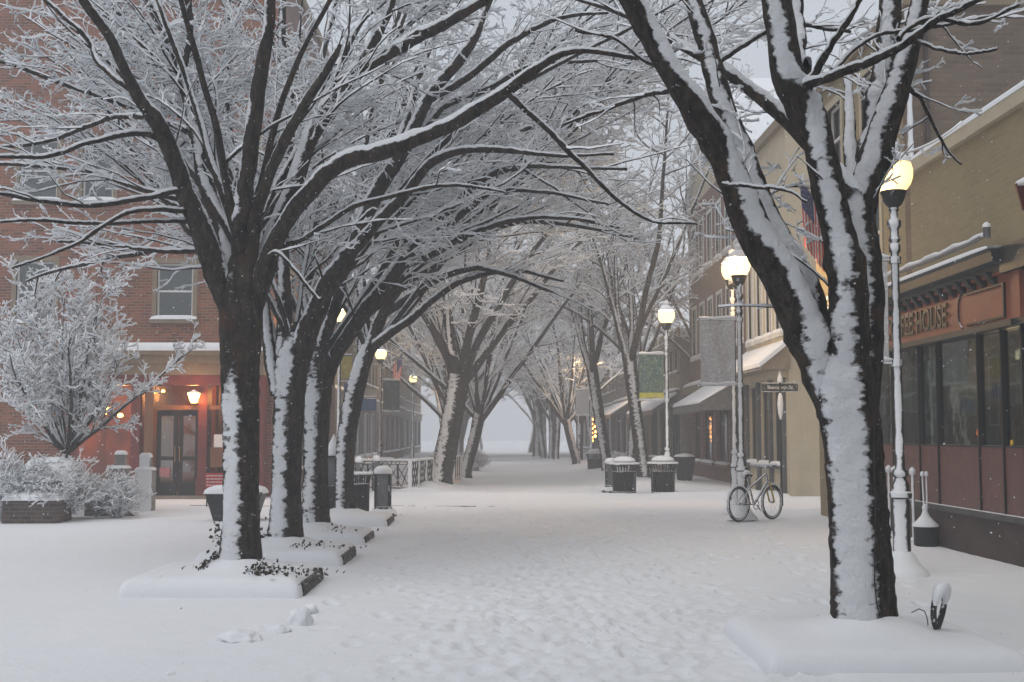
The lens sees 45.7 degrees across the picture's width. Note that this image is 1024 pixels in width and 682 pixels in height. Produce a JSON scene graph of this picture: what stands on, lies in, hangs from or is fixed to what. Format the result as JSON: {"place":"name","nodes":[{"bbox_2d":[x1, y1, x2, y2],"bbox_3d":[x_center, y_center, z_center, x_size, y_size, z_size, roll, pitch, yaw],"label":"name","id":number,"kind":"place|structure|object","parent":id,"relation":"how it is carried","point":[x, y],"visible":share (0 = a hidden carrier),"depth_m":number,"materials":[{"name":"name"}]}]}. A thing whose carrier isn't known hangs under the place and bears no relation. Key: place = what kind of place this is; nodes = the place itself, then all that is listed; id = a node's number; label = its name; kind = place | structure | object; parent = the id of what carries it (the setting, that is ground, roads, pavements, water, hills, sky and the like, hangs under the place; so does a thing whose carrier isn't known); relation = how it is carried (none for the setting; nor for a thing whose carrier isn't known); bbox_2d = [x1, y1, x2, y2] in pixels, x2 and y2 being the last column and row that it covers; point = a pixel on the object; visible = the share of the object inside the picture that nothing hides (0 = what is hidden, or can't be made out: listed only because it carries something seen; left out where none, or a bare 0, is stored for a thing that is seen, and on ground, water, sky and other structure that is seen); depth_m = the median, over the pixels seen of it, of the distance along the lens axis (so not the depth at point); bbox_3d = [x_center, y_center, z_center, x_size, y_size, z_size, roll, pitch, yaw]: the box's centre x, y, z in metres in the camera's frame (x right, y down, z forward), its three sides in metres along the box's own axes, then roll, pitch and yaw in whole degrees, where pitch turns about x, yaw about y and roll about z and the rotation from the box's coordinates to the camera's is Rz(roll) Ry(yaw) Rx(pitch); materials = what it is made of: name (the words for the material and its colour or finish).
{"place":"outdoors","nodes":[
{"label":"outdoors","id":0,"kind":"place"},
{"bbox_2d":[0,2,1022,681],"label":"falling snow","id":1,"kind":"structure","parent":0,"point":[530,320],"depth_m":10.82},
{"bbox_2d":[0,441,1023,681],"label":"ground","id":2,"kind":"structure","parent":0,"point":[370,624],"depth_m":12.42,"materials":[{"name":"snow"}]},
{"bbox_2d":[0,435,41,520],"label":"shrub","id":3,"kind":"object","parent":2,"relation":"on","point":[6,463],"visible":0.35,"depth_m":22.30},
{"bbox_2d":[0,492,71,523],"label":"brick planter","id":4,"kind":"object","parent":2,"relation":"on","point":[20,509],"visible":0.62,"depth_m":21.84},
{"bbox_2d":[0,445,120,513],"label":"shrub","id":5,"kind":"object","parent":2,"relation":"on","point":[72,481],"visible":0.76,"depth_m":22.25,"materials":[{"name":"plant"}]},
{"bbox_2d":[0,253,206,459],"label":"tree","id":6,"kind":"object","parent":2,"relation":"on","point":[75,372],"visible":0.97,"depth_m":24.17,"materials":[{"name":"white plant"}]},
{"bbox_2d":[110,450,130,480],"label":"gate pillar","id":7,"kind":"structure","parent":2,"relation":"on","point":[120,458],"depth_m":26.97,"materials":[{"name":"grey stone"}]},
{"bbox_2d":[85,466,156,517],"bbox_3d":[-7.593,2.890,23.284,1.517,1.014,1.541,0,-4,-1],"label":"shrub","id":8,"kind":"object","parent":2,"relation":"on","point":[120,503],"visible":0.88,"depth_m":23.16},
{"bbox_2d":[134,453,156,510],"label":"gate pillar","id":9,"kind":"structure","parent":2,"relation":"on","point":[146,472],"depth_m":25.60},
{"bbox_2d":[0,0,336,498],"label":"brick building","id":10,"kind":"structure","parent":2,"relation":"on","point":[195,388],"depth_m":31.65,"materials":[{"name":"red brick"}]},
{"bbox_2d":[8,256,59,326],"bbox_3d":[-12.380,-1.287,31.569,1.284,1.860,0.250,0,-4,-1],"label":"window","id":11,"kind":"structure","parent":10,"relation":"in","point":[22,274],"depth_m":31.63,"materials":[{"name":"grey glass"}]},
{"bbox_2d":[11,135,62,204],"bbox_3d":[-12.380,-4.477,31.815,1.284,1.860,0.250,0,-4,-1],"label":"window","id":12,"kind":"structure","parent":10,"relation":"in","point":[56,193],"depth_m":31.87,"materials":[{"name":"grey glass"}]},
{"bbox_2d":[75,135,118,200],"bbox_3d":[-10.831,-4.526,31.835,1.100,1.760,0.250,0,-4,-1],"label":"window","id":13,"kind":"structure","parent":10,"relation":"in","point":[108,194],"depth_m":31.88,"materials":[{"name":"grey glass"}]},
{"bbox_2d":[156,410,178,495],"bbox_3d":[-8.814,2.855,31.046,0.536,2.180,0.110,0,-4,-1],"label":"door","id":14,"kind":"structure","parent":10,"relation":"in","point":[162,488],"depth_m":31.04,"materials":[{"name":"brown wood"}]},
{"bbox_2d":[149,258,197,322],"bbox_3d":[-8.760,-1.309,31.609,1.237,1.710,0.250,0,-4,-1],"label":"window","id":15,"kind":"structure","parent":10,"relation":"in","point":[184,302],"depth_m":31.67,"materials":[{"name":"grey glass"}]},
{"bbox_2d":[177,410,197,495],"bbox_3d":[-8.257,2.856,31.052,0.536,2.180,0.110,0,-4,-1],"label":"door","id":16,"kind":"structure","parent":10,"relation":"in","point":[183,488],"depth_m":31.05,"materials":[{"name":"brown glass"}]},
{"bbox_2d":[205,473,222,505],"bbox_3d":[-6.650,3.385,27.250,0.440,0.840,0.028,0,-4,-1],"label":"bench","id":17,"kind":"object","parent":2,"relation":"on","point":[213,479],"visible":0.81,"depth_m":27.26,"materials":[{"name":"red wood"}]},
{"bbox_2d":[117,558,323,598],"bbox_3d":[-3.022,2.478,12.942,1.832,0.449,1.750,0,-4,-1],"label":"planting bed","id":18,"kind":"object","parent":2,"relation":"on","point":[222,578],"visible":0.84,"depth_m":12.14,"materials":[{"name":"snow"}]},
{"bbox_2d":[181,515,378,577],"bbox_3d":[-2.677,2.321,15.284,1.868,0.619,6.328,0,-4,-1],"label":"ivy","id":19,"kind":"object","parent":18,"relation":"in","point":[258,571],"visible":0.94,"depth_m":12.63,"materials":[{"name":"green plant"}]},
{"bbox_2d":[0,0,701,559],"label":"street tree","id":20,"kind":"object","parent":18,"relation":"in","point":[230,248],"visible":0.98,"depth_m":13.06,"materials":[{"name":"black plant"}]},
{"bbox_2d":[203,485,268,520],"bbox_3d":[-5.166,3.030,22.781,1.120,0.660,0.640,0,-4,-1],"label":"tub planter","id":21,"kind":"object","parent":2,"relation":"on","point":[214,496],"visible":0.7,"depth_m":22.53,"materials":[{"name":"black metal"}]},
{"bbox_2d":[217,629,263,642],"bbox_3d":[-2.096,2.306,9.414,0.344,0.158,0.307,2,-5,-22],"label":"snow clod","id":22,"kind":"object","parent":2,"relation":"on","point":[239,636],"visible":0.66,"depth_m":9.34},
{"bbox_2d":[194,536,355,566],"bbox_3d":[-3.001,2.689,15.684,1.832,0.449,1.650,0,-4,-1],"label":"planting bed","id":23,"kind":"object","parent":2,"relation":"on","point":[275,549],"visible":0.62,"depth_m":15.02,"materials":[{"name":"snow"}]},
{"bbox_2d":[4,0,681,537],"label":"street tree","id":24,"kind":"object","parent":23,"relation":"in","point":[288,342],"visible":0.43,"depth_m":16.18,"materials":[{"name":"black plant"}]},
{"bbox_2d":[286,606,313,625],"bbox_3d":[-1.799,2.364,10.307,0.208,0.227,0.169,-1,-5,17],"label":"snow clod","id":25,"kind":"object","parent":2,"relation":"on","point":[301,616],"visible":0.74,"depth_m":10.25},
{"bbox_2d":[260,522,374,544],"bbox_3d":[-3.014,2.893,18.326,1.762,0.449,1.550,0,-4,-1],"label":"planting bed","id":26,"kind":"object","parent":2,"relation":"on","point":[361,535],"visible":0.45,"depth_m":17.78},
{"bbox_2d":[63,0,763,522],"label":"street tree","id":27,"kind":"object","parent":26,"relation":"in","point":[331,346],"visible":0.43,"depth_m":18.58,"materials":[{"name":"brown plant"}]},
{"bbox_2d":[335,309,345,430],"bbox_3d":[-4.615,1.532,32.431,0.600,5.339,0.585,0,-4,-1],"label":"street lamp","id":28,"kind":"object","parent":2,"relation":"on","point":[342,314],"visible":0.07,"depth_m":32.41,"materials":[{"name":"metal"}]},
{"bbox_2d":[335,296,354,437],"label":"shop building","id":29,"kind":"structure","parent":2,"relation":"on","point":[349,350],"depth_m":49.97,"materials":[{"name":"brick"}]},
{"bbox_2d":[330,508,393,526],"bbox_3d":[-3.002,3.178,21.890,1.662,0.429,1.600,0,-4,-1],"label":"planting bed","id":30,"kind":"object","parent":2,"relation":"on","point":[353,517],"visible":0.52,"depth_m":21.20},
{"bbox_2d":[328,434,335,508],"bbox_3d":[-3.248,2.554,22.136,0.440,1.710,0.429,0,-4,-1],"label":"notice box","id":31,"kind":"object","parent":30,"relation":"on","point":[331,462],"visible":0.26,"depth_m":21.99,"materials":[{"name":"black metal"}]},
{"bbox_2d":[54,0,859,508],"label":"street tree","id":32,"kind":"object","parent":30,"relation":"in","point":[374,338],"visible":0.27,"depth_m":21.78,"materials":[{"name":"brown plant"}]},
{"bbox_2d":[346,280,378,467],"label":"shop building","id":33,"kind":"structure","parent":2,"relation":"on","point":[366,443],"depth_m":64.78,"materials":[{"name":"grey stone"}]},
{"bbox_2d":[354,471,372,511],"bbox_3d":[-3.080,3.065,24.606,0.527,0.831,0.527,0,-4,-1],"label":"litter bin","id":34,"kind":"object","parent":2,"relation":"on","point":[362,489],"visible":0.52,"depth_m":24.44,"materials":[{"name":"black metal"}]},
{"bbox_2d":[369,465,396,516],"bbox_3d":[-2.539,2.973,23.917,0.540,1.050,0.540,0,-4,-1],"label":"litter bin","id":35,"kind":"object","parent":2,"relation":"on","point":[382,488],"visible":0.81,"depth_m":23.78,"materials":[{"name":"metal"}]},
{"bbox_2d":[375,345,400,465],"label":"street lamp","id":36,"kind":"object","parent":2,"relation":"on","point":[380,354],"visible":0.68,"depth_m":48.37,"materials":[{"name":"metal"}]},
{"bbox_2d":[383,381,399,409],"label":"banner","id":37,"kind":"object","parent":36,"relation":"on","point":[391,398],"visible":1,"depth_m":48.42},
{"bbox_2d":[377,313,405,458],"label":"shop building","id":38,"kind":"structure","parent":2,"relation":"on","point":[392,435],"depth_m":78.67,"materials":[{"name":"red brick"}]},
{"bbox_2d":[380,458,409,488],"bbox_3d":[-3.341,3.828,34.295,1.372,1.040,0.127,-3,-6,38],"label":"railing","id":39,"kind":"object","parent":2,"relation":"on","point":[387,460],"visible":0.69,"depth_m":34.16,"materials":[{"name":"metal"}]},
{"bbox_2d":[403,350,422,455],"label":"shop building","id":40,"kind":"structure","parent":2,"relation":"on","point":[407,433],"depth_m":98.77,"materials":[{"name":"brick"}]},
{"bbox_2d":[409,457,433,486],"bbox_3d":[-2.627,3.922,35.508,0.102,1.040,3.333,-1,-4,7],"label":"railing","id":41,"kind":"object","parent":2,"relation":"on","point":[423,468],"visible":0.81,"depth_m":35.34,"materials":[{"name":"grey paint"}]},
{"bbox_2d":[354,232,572,453],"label":"street tree","id":42,"kind":"object","parent":2,"relation":"on","point":[423,397],"visible":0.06,"depth_m":58.26,"materials":[{"name":"brown plant"}]},
{"bbox_2d":[411,281,521,454],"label":"street tree","id":43,"kind":"object","parent":2,"relation":"on","point":[460,445],"visible":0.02,"depth_m":84.71,"materials":[{"name":"brown plant"}]},
{"bbox_2d":[352,184,591,402],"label":"street tree","id":44,"kind":"object","parent":2,"relation":"on","point":[438,388],"visible":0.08,"depth_m":52.66,"materials":[{"name":"brown plant"}]},
{"bbox_2d":[344,158,658,477],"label":"street tree","id":45,"kind":"object","parent":2,"relation":"on","point":[484,404],"visible":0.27,"depth_m":44.86,"materials":[{"name":"brown plant"}]},
{"bbox_2d":[319,75,690,483],"bbox_3d":[-0.292,-2.140,40.027,12.459,13.939,10.795,0,-4,-1],"label":"street tree","id":46,"kind":"object","parent":2,"relation":"on","point":[440,322],"visible":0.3,"depth_m":38.11,"materials":[{"name":"brown plant"}]},
{"bbox_2d":[494,320,583,452],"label":"street tree","id":47,"kind":"object","parent":2,"relation":"on","point":[530,448],"visible":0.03,"depth_m":108.93,"materials":[{"name":"brown plant"}]},
{"bbox_2d":[505,296,574,457],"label":"street tree","id":48,"kind":"object","parent":2,"relation":"on","point":[539,428],"visible":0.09,"depth_m":82.38,"materials":[{"name":"brown plant"}]},
{"bbox_2d":[482,244,608,458],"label":"street tree","id":49,"kind":"object","parent":2,"relation":"on","point":[557,439],"visible":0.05,"depth_m":76.35,"materials":[{"name":"brown plant"}]},
{"bbox_2d":[498,275,604,457],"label":"street tree","id":50,"kind":"object","parent":2,"relation":"on","point":[551,418],"visible":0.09,"depth_m":80.20,"materials":[{"name":"brown plant"}]},
{"bbox_2d":[494,264,638,455],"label":"street tree","id":51,"kind":"object","parent":2,"relation":"on","point":[536,449],"visible":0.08,"depth_m":89.59,"materials":[{"name":"brown plant"}]},
{"bbox_2d":[452,227,688,463],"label":"street tree","id":52,"kind":"object","parent":2,"relation":"on","point":[562,411],"visible":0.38,"depth_m":61.70,"materials":[{"name":"brown plant"}]},
{"bbox_2d":[464,127,702,472],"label":"street tree","id":53,"kind":"object","parent":2,"relation":"on","point":[616,344],"visible":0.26,"depth_m":47.88,"materials":[{"name":"brown plant"}]},
{"bbox_2d":[519,230,648,457],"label":"street tree","id":54,"kind":"object","parent":2,"relation":"on","point":[587,419],"visible":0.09,"depth_m":72.57,"materials":[{"name":"brown plant"}]},
{"bbox_2d":[575,388,593,457],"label":"lamp post","id":55,"kind":"object","parent":2,"relation":"on","point":[591,440],"visible":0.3,"depth_m":59.89,"materials":[{"name":"metal"}]},
{"bbox_2d":[576,390,588,414],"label":"banner","id":56,"kind":"object","parent":55,"relation":"on","point":[582,404],"visible":1,"depth_m":59.98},
{"bbox_2d":[476,79,693,470],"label":"street tree","id":57,"kind":"object","parent":2,"relation":"on","point":[596,398],"visible":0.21,"depth_m":49.20,"materials":[{"name":"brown plant"}]},
{"bbox_2d":[585,449,600,468],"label":"litter bin","id":58,"kind":"object","parent":2,"relation":"on","point":[594,463],"visible":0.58,"depth_m":51.54,"materials":[{"name":"black metal"}]},
{"bbox_2d":[515,286,679,459],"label":"street tree","id":59,"kind":"object","parent":2,"relation":"on","point":[579,421],"visible":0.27,"depth_m":69.22,"materials":[{"name":"brown plant"}]},
{"bbox_2d":[601,458,616,492],"bbox_3d":[2.766,3.773,34.042,0.520,1.010,0.520,0,-4,-1],"label":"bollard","id":60,"kind":"object","parent":2,"relation":"on","point":[607,487],"visible":0.59,"depth_m":33.91,"materials":[{"name":"grey paint"}]},
{"bbox_2d":[609,456,639,492],"bbox_3d":[3.052,3.634,33.052,0.851,0.995,0.851,0,-4,-1],"label":"litter bin","id":61,"kind":"object","parent":2,"relation":"on","point":[621,478],"visible":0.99,"depth_m":32.81,"materials":[{"name":"black metal"}]},
{"bbox_2d":[604,373,649,461],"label":"shop building","id":62,"kind":"structure","parent":2,"relation":"on","point":[619,406],"depth_m":65.52,"materials":[{"name":"grey stone"}]},
{"bbox_2d":[558,172,698,359],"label":"street tree","id":63,"kind":"object","parent":2,"relation":"on","point":[687,329],"visible":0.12,"depth_m":49.16,"materials":[{"name":"brown plant"}]},
{"bbox_2d":[584,327,686,457],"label":"shop building","id":64,"kind":"structure","parent":2,"relation":"on","point":[609,396],"depth_m":74.17,"materials":[{"name":"brick"}]},
{"bbox_2d":[637,300,677,491],"bbox_3d":[3.979,1.568,33.221,1.120,5.392,0.600,0,-4,-1],"label":"street lamp","id":65,"kind":"object","parent":2,"relation":"on","point":[666,313],"visible":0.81,"depth_m":33.22,"materials":[{"name":"metal"}]},
{"bbox_2d":[639,355,663,397],"bbox_3d":[3.810,0.975,33.256,0.668,1.198,0.071,0,-4,-1],"label":"banner","id":66,"kind":"object","parent":65,"relation":"attached to","point":[650,376],"visible":0.99,"depth_m":33.26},
{"bbox_2d":[626,327,690,472],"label":"shop building","id":67,"kind":"structure","parent":2,"relation":"on","point":[679,364],"depth_m":51.56,"materials":[{"name":"brick"}]},
{"bbox_2d":[648,410,657,458],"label":"window","id":68,"kind":"structure","parent":67,"relation":"in","point":[654,417],"depth_m":58.52,"materials":[{"name":"glass"}]},
{"bbox_2d":[672,408,679,461],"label":"window","id":69,"kind":"structure","parent":67,"relation":"in","point":[675,418],"depth_m":51.44,"materials":[{"name":"glass"}]},
{"bbox_2d":[547,3,774,477],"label":"street tree","id":70,"kind":"object","parent":2,"relation":"on","point":[629,360],"visible":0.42,"depth_m":42.19,"materials":[{"name":"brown plant"}]},
{"bbox_2d":[647,456,677,492],"bbox_3d":[4.075,3.608,32.865,0.851,1.018,0.851,0,-4,-1],"label":"litter bin","id":71,"kind":"object","parent":2,"relation":"on","point":[661,479],"visible":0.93,"depth_m":32.62,"materials":[{"name":"black metal"}]},
{"bbox_2d":[673,453,695,480],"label":"plant pot","id":72,"kind":"object","parent":2,"relation":"on","point":[684,469],"visible":0.99,"depth_m":42.12,"materials":[{"name":"black metal"}]},
{"bbox_2d":[673,78,779,482],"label":"gabled brick building","id":73,"kind":"structure","parent":2,"relation":"on","point":[709,409],"depth_m":43.51,"materials":[{"name":"red brick"}]},
{"bbox_2d":[690,305,697,361],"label":"window","id":74,"kind":"structure","parent":73,"relation":"in","point":[695,307],"depth_m":48.26,"materials":[{"name":"grey glass"}]},
{"bbox_2d":[694,412,700,463],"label":"window","id":75,"kind":"structure","parent":73,"relation":"in","point":[697,415],"depth_m":47.58,"materials":[{"name":"black glass"}]},
{"bbox_2d":[697,216,703,276],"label":"window","id":76,"kind":"structure","parent":73,"relation":"in","point":[701,243],"depth_m":46.69,"materials":[{"name":"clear glass"}]},
{"bbox_2d":[700,410,713,465],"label":"window","id":77,"kind":"structure","parent":73,"relation":"in","point":[709,461],"depth_m":45.10,"materials":[{"name":"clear glass"}]},
{"bbox_2d":[704,208,712,269],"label":"window","id":78,"kind":"structure","parent":73,"relation":"in","point":[710,264],"depth_m":44.92,"materials":[{"name":"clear glass"}]},
{"bbox_2d":[712,197,721,262],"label":"window","id":79,"kind":"structure","parent":73,"relation":"in","point":[718,257],"depth_m":43.08,"materials":[{"name":"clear glass"}]},
{"bbox_2d":[714,410,729,467],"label":"window","id":80,"kind":"structure","parent":73,"relation":"in","point":[723,414],"depth_m":42.10,"materials":[{"name":"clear glass"}]},
{"bbox_2d":[697,243,757,521],"bbox_3d":[4.145,0.805,23.333,1.069,5.392,0.598,-2,-5,19],"label":"street lamp","id":81,"kind":"object","parent":2,"relation":"on","point":[736,258],"visible":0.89,"depth_m":23.23,"materials":[{"name":"metal"}]},
{"bbox_2d":[700,321,734,382],"bbox_3d":[3.937,0.207,23.296,0.660,1.198,0.052,0,-4,-1],"label":"banner","id":82,"kind":"object","parent":81,"relation":"on","point":[717,355],"visible":1,"depth_m":23.29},
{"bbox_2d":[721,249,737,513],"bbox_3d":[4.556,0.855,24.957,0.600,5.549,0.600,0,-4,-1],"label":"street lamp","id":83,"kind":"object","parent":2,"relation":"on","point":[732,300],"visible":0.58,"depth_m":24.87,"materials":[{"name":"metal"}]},
{"bbox_2d":[727,463,782,521],"bbox_3d":[4.562,2.832,22.799,1.714,1.072,0.620,4,-6,-42],"label":"bicycle","id":84,"kind":"object","parent":2,"relation":"on","point":[745,474],"visible":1,"depth_m":22.75,"materials":[{"name":"metal"}]},
{"bbox_2d":[736,120,819,495],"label":"cream building","id":85,"kind":"structure","parent":2,"relation":"on","point":[767,349],"depth_m":32.66,"materials":[{"name":"paint"}]},
{"bbox_2d":[745,266,754,347],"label":"window","id":86,"kind":"structure","parent":85,"relation":"in","point":[749,343],"depth_m":36.73,"materials":[{"name":"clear glass"}]},
{"bbox_2d":[746,388,756,466],"bbox_3d":[7.176,2.530,35.939,0.250,2.320,1.600,0,-4,-1],"label":"window","id":87,"kind":"structure","parent":85,"relation":"in","point":[754,460],"depth_m":36.43,"materials":[{"name":"glass"}]},
{"bbox_2d":[753,272,762,344],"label":"window","id":88,"kind":"structure","parent":85,"relation":"in","point":[757,340],"depth_m":35.52,"materials":[{"name":"grey glass"}]},
{"bbox_2d":[758,392,768,467],"bbox_3d":[7.193,2.409,34.369,0.250,2.320,1.550,0,-4,-1],"label":"window","id":89,"kind":"structure","parent":85,"relation":"in","point":[765,394],"depth_m":34.80,"materials":[{"name":"glass"}]},
{"bbox_2d":[762,288,772,341],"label":"window","id":90,"kind":"structure","parent":85,"relation":"in","point":[767,336],"depth_m":34.30,"materials":[{"name":"grey glass"}]},
{"bbox_2d":[770,392,779,468],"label":"window","id":91,"kind":"structure","parent":85,"relation":"in","point":[777,393],"depth_m":33.31,"materials":[{"name":"glass"}]},
{"bbox_2d":[761,372,798,496],"bbox_3d":[6.186,2.280,27.949,0.860,3.150,0.183,0,-4,-1],"label":"street sign","id":92,"kind":"object","parent":2,"relation":"on","point":[779,386],"visible":0.99,"depth_m":28.04,"materials":[{"name":"black metal"}]},
{"bbox_2d":[723,613,1023,676],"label":"planting bed","id":93,"kind":"object","parent":2,"relation":"on","point":[828,644],"visible":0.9,"depth_m":8.34,"materials":[{"name":"snow"}]},
{"bbox_2d":[529,0,1023,620],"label":"street tree","id":94,"kind":"object","parent":93,"relation":"in","point":[837,350],"visible":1,"depth_m":8.95,"materials":[{"name":"black plant"}]},
{"bbox_2d":[873,395,881,617],"bbox_3d":[2.638,1.195,8.818,0.051,1.602,0.028,0,-4,-1],"label":"trunk cable","id":95,"kind":"object","parent":94,"relation":"attached to","point":[875,507],"visible":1,"depth_m":8.82,"materials":[{"name":"black metal"}]},
{"bbox_2d":[880,142,929,577],"bbox_3d":[4.254,0.217,14.202,1.070,5.151,0.600,-2,-5,19],"label":"street lamp","id":96,"kind":"object","parent":2,"relation":"on","point":[906,561],"visible":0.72,"depth_m":14.05,"materials":[{"name":"metal"}]},
{"bbox_2d":[882,262,888,356],"bbox_3d":[4.046,-0.355,14.162,0.660,1.145,0.052,0,-4,-1],"label":"banner","id":97,"kind":"object","parent":96,"relation":"on","point":[886,338],"visible":0.12,"depth_m":14.15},
{"bbox_2d":[909,467,915,543],"bbox_3d":[5.981,2.491,18.126,0.200,1.220,0.190,0,-4,-1],"label":"barrier post","id":98,"kind":"object","parent":2,"relation":"on","point":[912,471],"visible":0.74,"depth_m":18.12,"materials":[{"name":"metal"}]},
{"bbox_2d":[814,0,1023,566],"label":"coffee house building","id":99,"kind":"structure","parent":2,"relation":"on","point":[980,434],"depth_m":17.11,"materials":[{"name":"yellow paint"}]},
{"bbox_2d":[798,178,823,270],"bbox_3d":[5.840,-2.254,23.594,0.934,1.768,0.070,4,-6,-42],"label":"flag","id":100,"kind":"object","parent":99,"relation":"attached to","point":[815,249],"visible":0.73,"depth_m":23.59,"materials":[{"name":"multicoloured fabric"}]},
{"bbox_2d":[825,92,843,164],"bbox_3d":[6.184,-3.931,23.288,0.250,1.460,1.200,0,-4,-1],"label":"window","id":101,"kind":"structure","parent":99,"relation":"in","point":[836,115],"depth_m":23.38,"materials":[{"name":"grey glass"}]},
{"bbox_2d":[858,66,871,136],"bbox_3d":[6.257,-4.110,21.095,0.150,1.440,1.140,0,-4,-1],"label":"window","id":102,"kind":"structure","parent":99,"relation":"in","point":[863,72],"depth_m":21.55,"materials":[{"name":"grey glass"}]},
{"bbox_2d":[874,192,883,261],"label":"window","id":103,"kind":"structure","parent":99,"relation":"in","point":[879,214],"depth_m":20.42,"materials":[{"name":"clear glass"}]},
{"bbox_2d":[912,471,938,546],"bbox_3d":[6.000,2.455,17.663,0.380,1.120,0.380,0,-4,-1],"label":"ash urn","id":104,"kind":"object","parent":2,"relation":"on","point":[925,525],"visible":0.97,"depth_m":17.53,"materials":[{"name":"black metal"}]},
{"bbox_2d":[306,0,878,440],"label":"sky","id":105,"kind":"structure","parent":0,"point":[506,417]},
{"bbox_2d":[930,581,951,629],"bbox_3d":[3.126,1.937,8.850,0.132,0.377,0.219,-2,-5,27],"label":"curled hose","id":106,"kind":"object","parent":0,"point":[942,590],"visible":0.98,"depth_m":8.80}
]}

